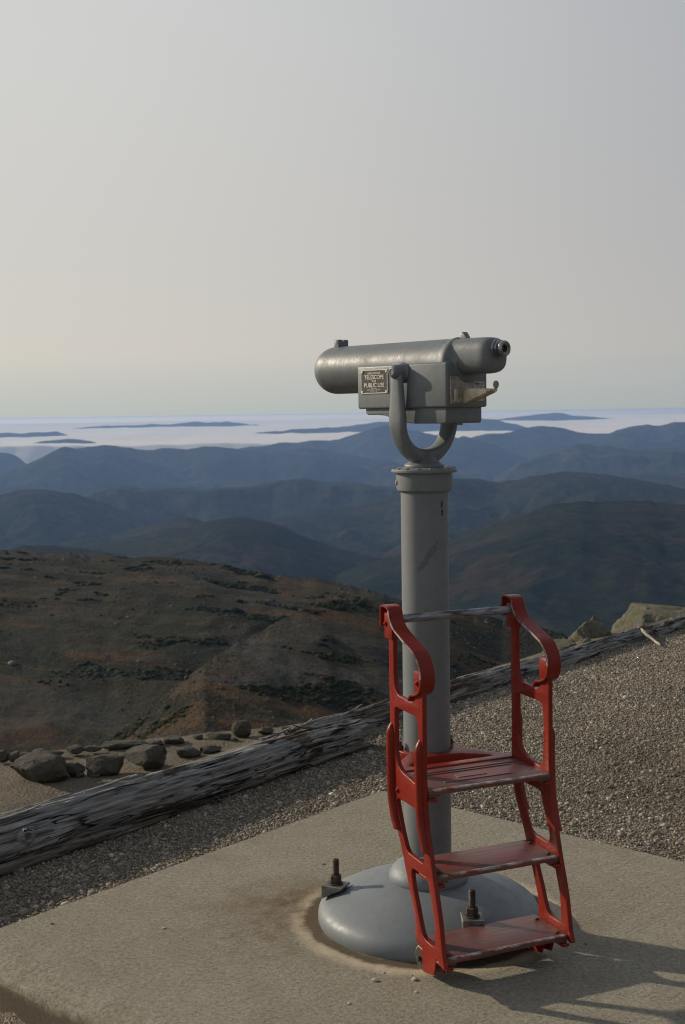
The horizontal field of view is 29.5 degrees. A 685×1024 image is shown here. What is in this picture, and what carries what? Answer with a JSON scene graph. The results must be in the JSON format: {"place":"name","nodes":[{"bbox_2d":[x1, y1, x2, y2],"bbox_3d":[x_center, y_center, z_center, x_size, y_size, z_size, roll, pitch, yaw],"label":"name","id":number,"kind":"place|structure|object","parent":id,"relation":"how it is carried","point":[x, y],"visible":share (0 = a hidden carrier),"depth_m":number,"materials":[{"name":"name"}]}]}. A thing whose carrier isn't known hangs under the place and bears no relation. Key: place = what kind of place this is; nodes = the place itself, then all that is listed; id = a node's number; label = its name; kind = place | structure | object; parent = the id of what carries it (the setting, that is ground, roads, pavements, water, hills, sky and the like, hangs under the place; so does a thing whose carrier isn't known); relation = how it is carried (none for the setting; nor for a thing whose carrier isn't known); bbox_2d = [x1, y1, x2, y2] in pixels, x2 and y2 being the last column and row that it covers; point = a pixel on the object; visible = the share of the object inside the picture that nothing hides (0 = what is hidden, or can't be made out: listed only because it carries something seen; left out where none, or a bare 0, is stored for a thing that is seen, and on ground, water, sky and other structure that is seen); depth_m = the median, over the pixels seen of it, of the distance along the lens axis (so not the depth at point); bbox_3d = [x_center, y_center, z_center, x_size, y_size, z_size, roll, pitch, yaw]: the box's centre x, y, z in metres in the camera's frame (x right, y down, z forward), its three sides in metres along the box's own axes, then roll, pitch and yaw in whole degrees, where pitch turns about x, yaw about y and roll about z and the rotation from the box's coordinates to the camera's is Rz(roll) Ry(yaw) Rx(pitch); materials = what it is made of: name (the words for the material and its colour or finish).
{"place":"outdoors","nodes":[
{"label":"outdoors","id":0,"kind":"place"},
{"bbox_2d":[0,453,25,471],"bbox_3d":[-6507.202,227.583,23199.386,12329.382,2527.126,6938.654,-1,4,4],"label":"hills","id":1,"kind":"structure","parent":0,"point":[8,461],"depth_m":23363.69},
{"bbox_2d":[0,431,68,437],"bbox_3d":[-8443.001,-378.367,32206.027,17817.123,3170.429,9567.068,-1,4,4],"label":"hills","id":2,"kind":"structure","parent":0,"point":[40,434],"depth_m":32683.29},
{"bbox_2d":[37,439,95,443],"bbox_3d":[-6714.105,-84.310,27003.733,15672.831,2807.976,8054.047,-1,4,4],"label":"hills","id":3,"kind":"structure","parent":0,"point":[70,441],"depth_m":27537.23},
{"bbox_2d":[10,545,129,557],"bbox_3d":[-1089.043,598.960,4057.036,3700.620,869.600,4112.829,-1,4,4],"label":"hills","id":4,"kind":"structure","parent":0,"point":[51,549],"depth_m":4575.19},
{"bbox_2d":[0,489,151,549],"bbox_3d":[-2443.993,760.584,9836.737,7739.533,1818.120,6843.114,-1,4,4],"label":"hills","id":5,"kind":"structure","parent":0,"point":[35,517],"depth_m":9375.93,"materials":[{"name":"blue"}]},
{"bbox_2d":[72,421,255,428],"bbox_3d":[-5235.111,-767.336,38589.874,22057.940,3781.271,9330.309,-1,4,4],"label":"hills","id":6,"kind":"structure","parent":0,"point":[202,424],"depth_m":39475.34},
{"bbox_2d":[45,517,335,547],"bbox_3d":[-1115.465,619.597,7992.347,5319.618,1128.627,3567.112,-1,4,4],"label":"hills","id":7,"kind":"structure","parent":0,"point":[172,523],"depth_m":8152.91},
{"bbox_2d":[0,550,401,753],"bbox_3d":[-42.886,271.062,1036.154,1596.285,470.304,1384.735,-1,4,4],"label":"hills","id":8,"kind":"structure","parent":0,"point":[33,716],"depth_m":857.64,"materials":[{"name":"brown soil"}]},
{"bbox_2d":[82,517,380,580],"bbox_3d":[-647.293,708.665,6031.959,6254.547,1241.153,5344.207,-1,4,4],"label":"hills","id":9,"kind":"structure","parent":0,"point":[246,543],"depth_m":5972.58,"materials":[{"name":"blue"}]},
{"bbox_2d":[83,478,399,522],"bbox_3d":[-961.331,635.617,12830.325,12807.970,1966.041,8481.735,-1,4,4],"label":"hills","id":10,"kind":"structure","parent":0,"point":[276,499],"depth_m":11681.42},
{"bbox_2d":[0,445,494,495],"bbox_3d":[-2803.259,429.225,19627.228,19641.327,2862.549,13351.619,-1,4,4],"label":"hills","id":11,"kind":"structure","parent":0,"point":[83,471],"depth_m":18953.65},
{"bbox_2d":[0,791,684,1023],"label":"pavement","id":12,"kind":"structure","parent":0,"point":[242,937],"depth_m":3.51,"materials":[{"name":"concrete"}]},
{"bbox_2d":[314,332,539,961],"bbox_3d":[0.233,0.334,3.686,0.644,1.668,0.644,-1,4,4],"label":"telescope","id":13,"kind":"object","parent":12,"relation":"on","point":[401,385],"visible":0.93,"depth_m":3.61,"materials":[{"name":"grey paint"}]},
{"bbox_2d":[380,594,574,975],"bbox_3d":[0.311,0.708,3.530,0.420,0.943,0.569,-3,5,-24],"label":"step ladder","id":14,"kind":"object","parent":13,"relation":"attached to","point":[419,778],"visible":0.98,"depth_m":3.42,"materials":[{"name":"red metal"}]},
{"bbox_2d":[0,628,684,926],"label":"gravel","id":15,"kind":"structure","parent":0,"point":[677,689],"depth_m":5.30,"materials":[{"name":"grey gravel"}]},
{"bbox_2d":[365,742,385,748],"bbox_3d":[0.109,1.027,5.753,0.253,0.018,0.018,3,6,42],"label":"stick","id":16,"kind":"object","parent":15,"relation":"on","point":[378,746],"visible":0.44,"depth_m":5.71,"materials":[{"name":"grey wood"}]},
{"bbox_2d":[0,625,684,1023],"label":"ground","id":17,"kind":"structure","parent":0,"point":[16,791],"depth_m":6.12,"materials":[{"name":"grey gravel"}]},
{"bbox_2d":[0,749,8,762],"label":"boulder","id":18,"kind":"object","parent":17,"relation":"on","point":[4,754],"visible":1,"depth_m":11.55,"materials":[{"name":"stone"}]},
{"bbox_2d":[8,751,20,761],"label":"boulder","id":19,"kind":"object","parent":17,"relation":"on","point":[13,756],"visible":0.76,"depth_m":11.53,"materials":[{"name":"stone"}]},
{"bbox_2d":[9,750,68,782],"bbox_3d":[-2.565,2.162,10.964,0.510,0.270,0.383,-1,4,-2],"label":"boulder","id":20,"kind":"object","parent":17,"relation":"on","point":[45,766],"visible":0.98,"depth_m":10.85,"materials":[{"name":"stone"}]},
{"bbox_2d":[50,750,63,754],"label":"boulder","id":21,"kind":"object","parent":17,"relation":"on","point":[58,752],"visible":0.49,"depth_m":11.75,"materials":[{"name":"stone"}]},
{"bbox_2d":[66,744,84,753],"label":"boulder","id":22,"kind":"object","parent":17,"relation":"on","point":[75,749],"visible":1,"depth_m":11.80,"materials":[{"name":"stone"}]},
{"bbox_2d":[67,761,84,776],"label":"boulder","id":23,"kind":"object","parent":17,"relation":"on","point":[73,767],"visible":0.88,"depth_m":11.05,"materials":[{"name":"stone"}]},
{"bbox_2d":[75,772,84,777],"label":"boulder","id":24,"kind":"object","parent":17,"relation":"on","point":[79,774],"visible":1,"depth_m":11.00,"materials":[{"name":"stone"}]},
{"bbox_2d":[83,745,101,751],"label":"boulder","id":25,"kind":"object","parent":17,"relation":"on","point":[93,748],"visible":1,"depth_m":11.85,"materials":[{"name":"stone"}]},
{"bbox_2d":[89,774,99,777],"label":"boulder","id":26,"kind":"object","parent":17,"relation":"on","point":[94,775],"visible":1,"depth_m":10.99,"materials":[{"name":"stone"}]},
{"bbox_2d":[85,755,123,775],"bbox_3d":[-2.040,2.170,11.127,0.321,0.193,0.241,-1,4,-4],"label":"boulder","id":27,"kind":"object","parent":17,"relation":"on","point":[104,765],"visible":1,"depth_m":11.05,"materials":[{"name":"stone"}]},
{"bbox_2d":[101,740,146,749],"bbox_3d":[-2.012,2.147,11.990,0.420,0.078,0.168,-2,4,-10],"label":"boulder","id":28,"kind":"object","parent":17,"relation":"on","point":[118,745],"visible":0.98,"depth_m":11.93,"materials":[{"name":"stone"}]},
{"bbox_2d":[122,744,166,768],"bbox_3d":[-1.718,2.137,11.347,0.358,0.225,0.284,3,6,44],"label":"boulder","id":29,"kind":"object","parent":17,"relation":"on","point":[148,756],"visible":0.99,"depth_m":11.25,"materials":[{"name":"stone"}]},
{"bbox_2d":[146,739,162,744],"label":"boulder","id":30,"kind":"object","parent":17,"relation":"on","point":[154,742],"visible":0.82,"depth_m":12.04,"materials":[{"name":"stone"}]},
{"bbox_2d":[163,735,183,743],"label":"boulder","id":31,"kind":"object","parent":17,"relation":"on","point":[173,739],"visible":1,"depth_m":12.07,"materials":[{"name":"stone"}]},
{"bbox_2d":[0,717,376,876],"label":"log","id":32,"kind":"object","parent":17,"relation":"on","point":[36,834],"visible":0.87,"depth_m":4.74,"materials":[{"name":"grey wood"}]},
{"bbox_2d":[176,745,201,757],"bbox_3d":[-1.374,2.153,11.661,0.228,0.105,0.171,-1,4,1],"label":"boulder","id":33,"kind":"object","parent":17,"relation":"on","point":[188,751],"visible":1,"depth_m":11.60,"materials":[{"name":"stone"}]},
{"bbox_2d":[193,734,202,739],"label":"boulder","id":34,"kind":"object","parent":17,"relation":"on","point":[198,736],"visible":0.98,"depth_m":12.20,"materials":[{"name":"stone"}]},
{"bbox_2d":[200,745,221,753],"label":"boulder","id":35,"kind":"object","parent":17,"relation":"on","point":[207,749],"visible":0.98,"depth_m":11.71,"materials":[{"name":"stone"}]},
{"bbox_2d":[205,732,231,739],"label":"boulder","id":36,"kind":"object","parent":17,"relation":"on","point":[219,735],"visible":1,"depth_m":12.20,"materials":[{"name":"stone"}]},
{"bbox_2d":[231,720,251,737],"bbox_3d":[-0.961,2.064,12.378,0.197,0.179,0.148,-2,4,-10],"label":"boulder","id":37,"kind":"object","parent":17,"relation":"on","point":[241,728],"visible":1,"depth_m":12.32,"materials":[{"name":"stone"}]},
{"bbox_2d":[257,727,273,733],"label":"boulder","id":38,"kind":"object","parent":17,"relation":"on","point":[265,730],"visible":1,"depth_m":12.41,"materials":[{"name":"stone"}]},
{"bbox_2d":[273,616,684,737],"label":"log","id":39,"kind":"object","parent":17,"relation":"on","point":[377,714],"visible":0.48,"depth_m":7.03,"materials":[{"name":"grey wood"}]},
{"bbox_2d":[637,626,660,645],"bbox_3d":[1.938,0.786,8.240,0.041,0.058,0.405,-1,4,-6],"label":"stick","id":40,"kind":"object","parent":39,"relation":"on","point":[645,633],"visible":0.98,"depth_m":8.23,"materials":[{"name":"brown wood"}]},
{"bbox_2d":[542,638,576,652],"bbox_3d":[1.352,0.976,8.069,0.300,0.391,0.300,-1,4,-8],"label":"boulder","id":41,"kind":"object","parent":17,"relation":"on","point":[563,643],"visible":0.12,"depth_m":7.98,"materials":[{"name":"stone"}]},
{"bbox_2d":[581,638,590,643],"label":"boulder","id":42,"kind":"object","parent":17,"relation":"on","point":[585,640],"visible":0.23,"depth_m":8.09,"materials":[{"name":"stone"}]},
{"bbox_2d":[568,614,611,641],"bbox_3d":[1.633,0.930,8.564,0.360,0.483,0.340,-2,4,-14],"label":"boulder","id":43,"kind":"object","parent":17,"relation":"on","point":[593,627],"visible":0.28,"depth_m":8.50,"materials":[{"name":"stone"}]},
{"bbox_2d":[611,603,684,630],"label":"boulder","id":44,"kind":"object","parent":17,"relation":"on","point":[639,614],"visible":0.29,"depth_m":9.02,"materials":[{"name":"stone"}]},
{"bbox_2d":[0,414,684,463],"bbox_3d":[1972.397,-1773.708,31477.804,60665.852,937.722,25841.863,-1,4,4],"label":"fog","id":45,"kind":"structure","parent":0,"point":[26,450],"depth_m":33441.22,"materials":[{"name":"white"}]},
{"bbox_2d":[0,0,684,423],"label":"sky","id":46,"kind":"structure","parent":0,"point":[199,199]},
{"bbox_2d":[119,596,567,739],"bbox_3d":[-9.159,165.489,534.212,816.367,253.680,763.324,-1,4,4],"label":"hills","id":47,"kind":"structure","parent":0,"point":[360,634],"depth_m":443.84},
{"bbox_2d":[0,550,496,745],"bbox_3d":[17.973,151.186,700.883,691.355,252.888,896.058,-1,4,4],"label":"scrub","id":48,"kind":"object","parent":47,"relation":"on","point":[281,692],"visible":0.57,"depth_m":557.43,"materials":[{"name":"green plant"}]},
{"bbox_2d":[0,550,564,736],"bbox_3d":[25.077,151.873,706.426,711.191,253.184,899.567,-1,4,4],"label":"scree","id":49,"kind":"structure","parent":47,"relation":"on","point":[165,707],"depth_m":715.36,"materials":[{"name":"stone"}]},
{"bbox_2d":[258,418,527,433],"bbox_3d":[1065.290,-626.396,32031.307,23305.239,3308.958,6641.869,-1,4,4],"label":"hills","id":50,"kind":"structure","parent":0,"point":[490,425],"depth_m":32554.97,"materials":[{"name":"blue"}]},
{"bbox_2d":[238,425,563,459],"bbox_3d":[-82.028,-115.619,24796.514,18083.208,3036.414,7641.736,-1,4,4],"label":"hills","id":51,"kind":"structure","parent":0,"point":[376,443],"depth_m":24618.21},
{"bbox_2d":[391,436,528,477],"bbox_3d":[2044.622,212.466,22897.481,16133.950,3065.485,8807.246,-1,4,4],"label":"hills","id":52,"kind":"structure","parent":0,"point":[466,456],"depth_m":22015.75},
{"bbox_2d":[261,472,684,558],"bbox_3d":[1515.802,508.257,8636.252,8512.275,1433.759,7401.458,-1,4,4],"label":"hills","id":53,"kind":"structure","parent":0,"point":[372,528],"depth_m":9165.43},
{"bbox_2d":[331,500,684,636],"bbox_3d":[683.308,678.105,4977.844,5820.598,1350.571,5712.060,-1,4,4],"label":"hills","id":54,"kind":"structure","parent":0,"point":[567,569],"depth_m":4386.59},
{"bbox_2d":[496,413,614,420],"bbox_3d":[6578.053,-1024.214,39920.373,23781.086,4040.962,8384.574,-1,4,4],"label":"hills","id":55,"kind":"structure","parent":0,"point":[555,416],"depth_m":40340.66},
{"bbox_2d":[471,422,684,449],"bbox_3d":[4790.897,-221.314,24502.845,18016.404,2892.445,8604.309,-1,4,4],"label":"hills","id":56,"kind":"structure","parent":0,"point":[650,437],"depth_m":24954.58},
{"bbox_2d":[493,444,684,481],"bbox_3d":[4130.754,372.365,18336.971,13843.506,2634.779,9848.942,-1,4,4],"label":"hills","id":57,"kind":"structure","parent":0,"point":[595,459],"depth_m":16933.47,"materials":[{"name":"blue"}]},
{"bbox_2d":[618,473,684,488],"bbox_3d":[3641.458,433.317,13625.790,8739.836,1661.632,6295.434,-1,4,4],"label":"hills","id":58,"kind":"structure","parent":0,"point":[676,480],"depth_m":14058.41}
]}

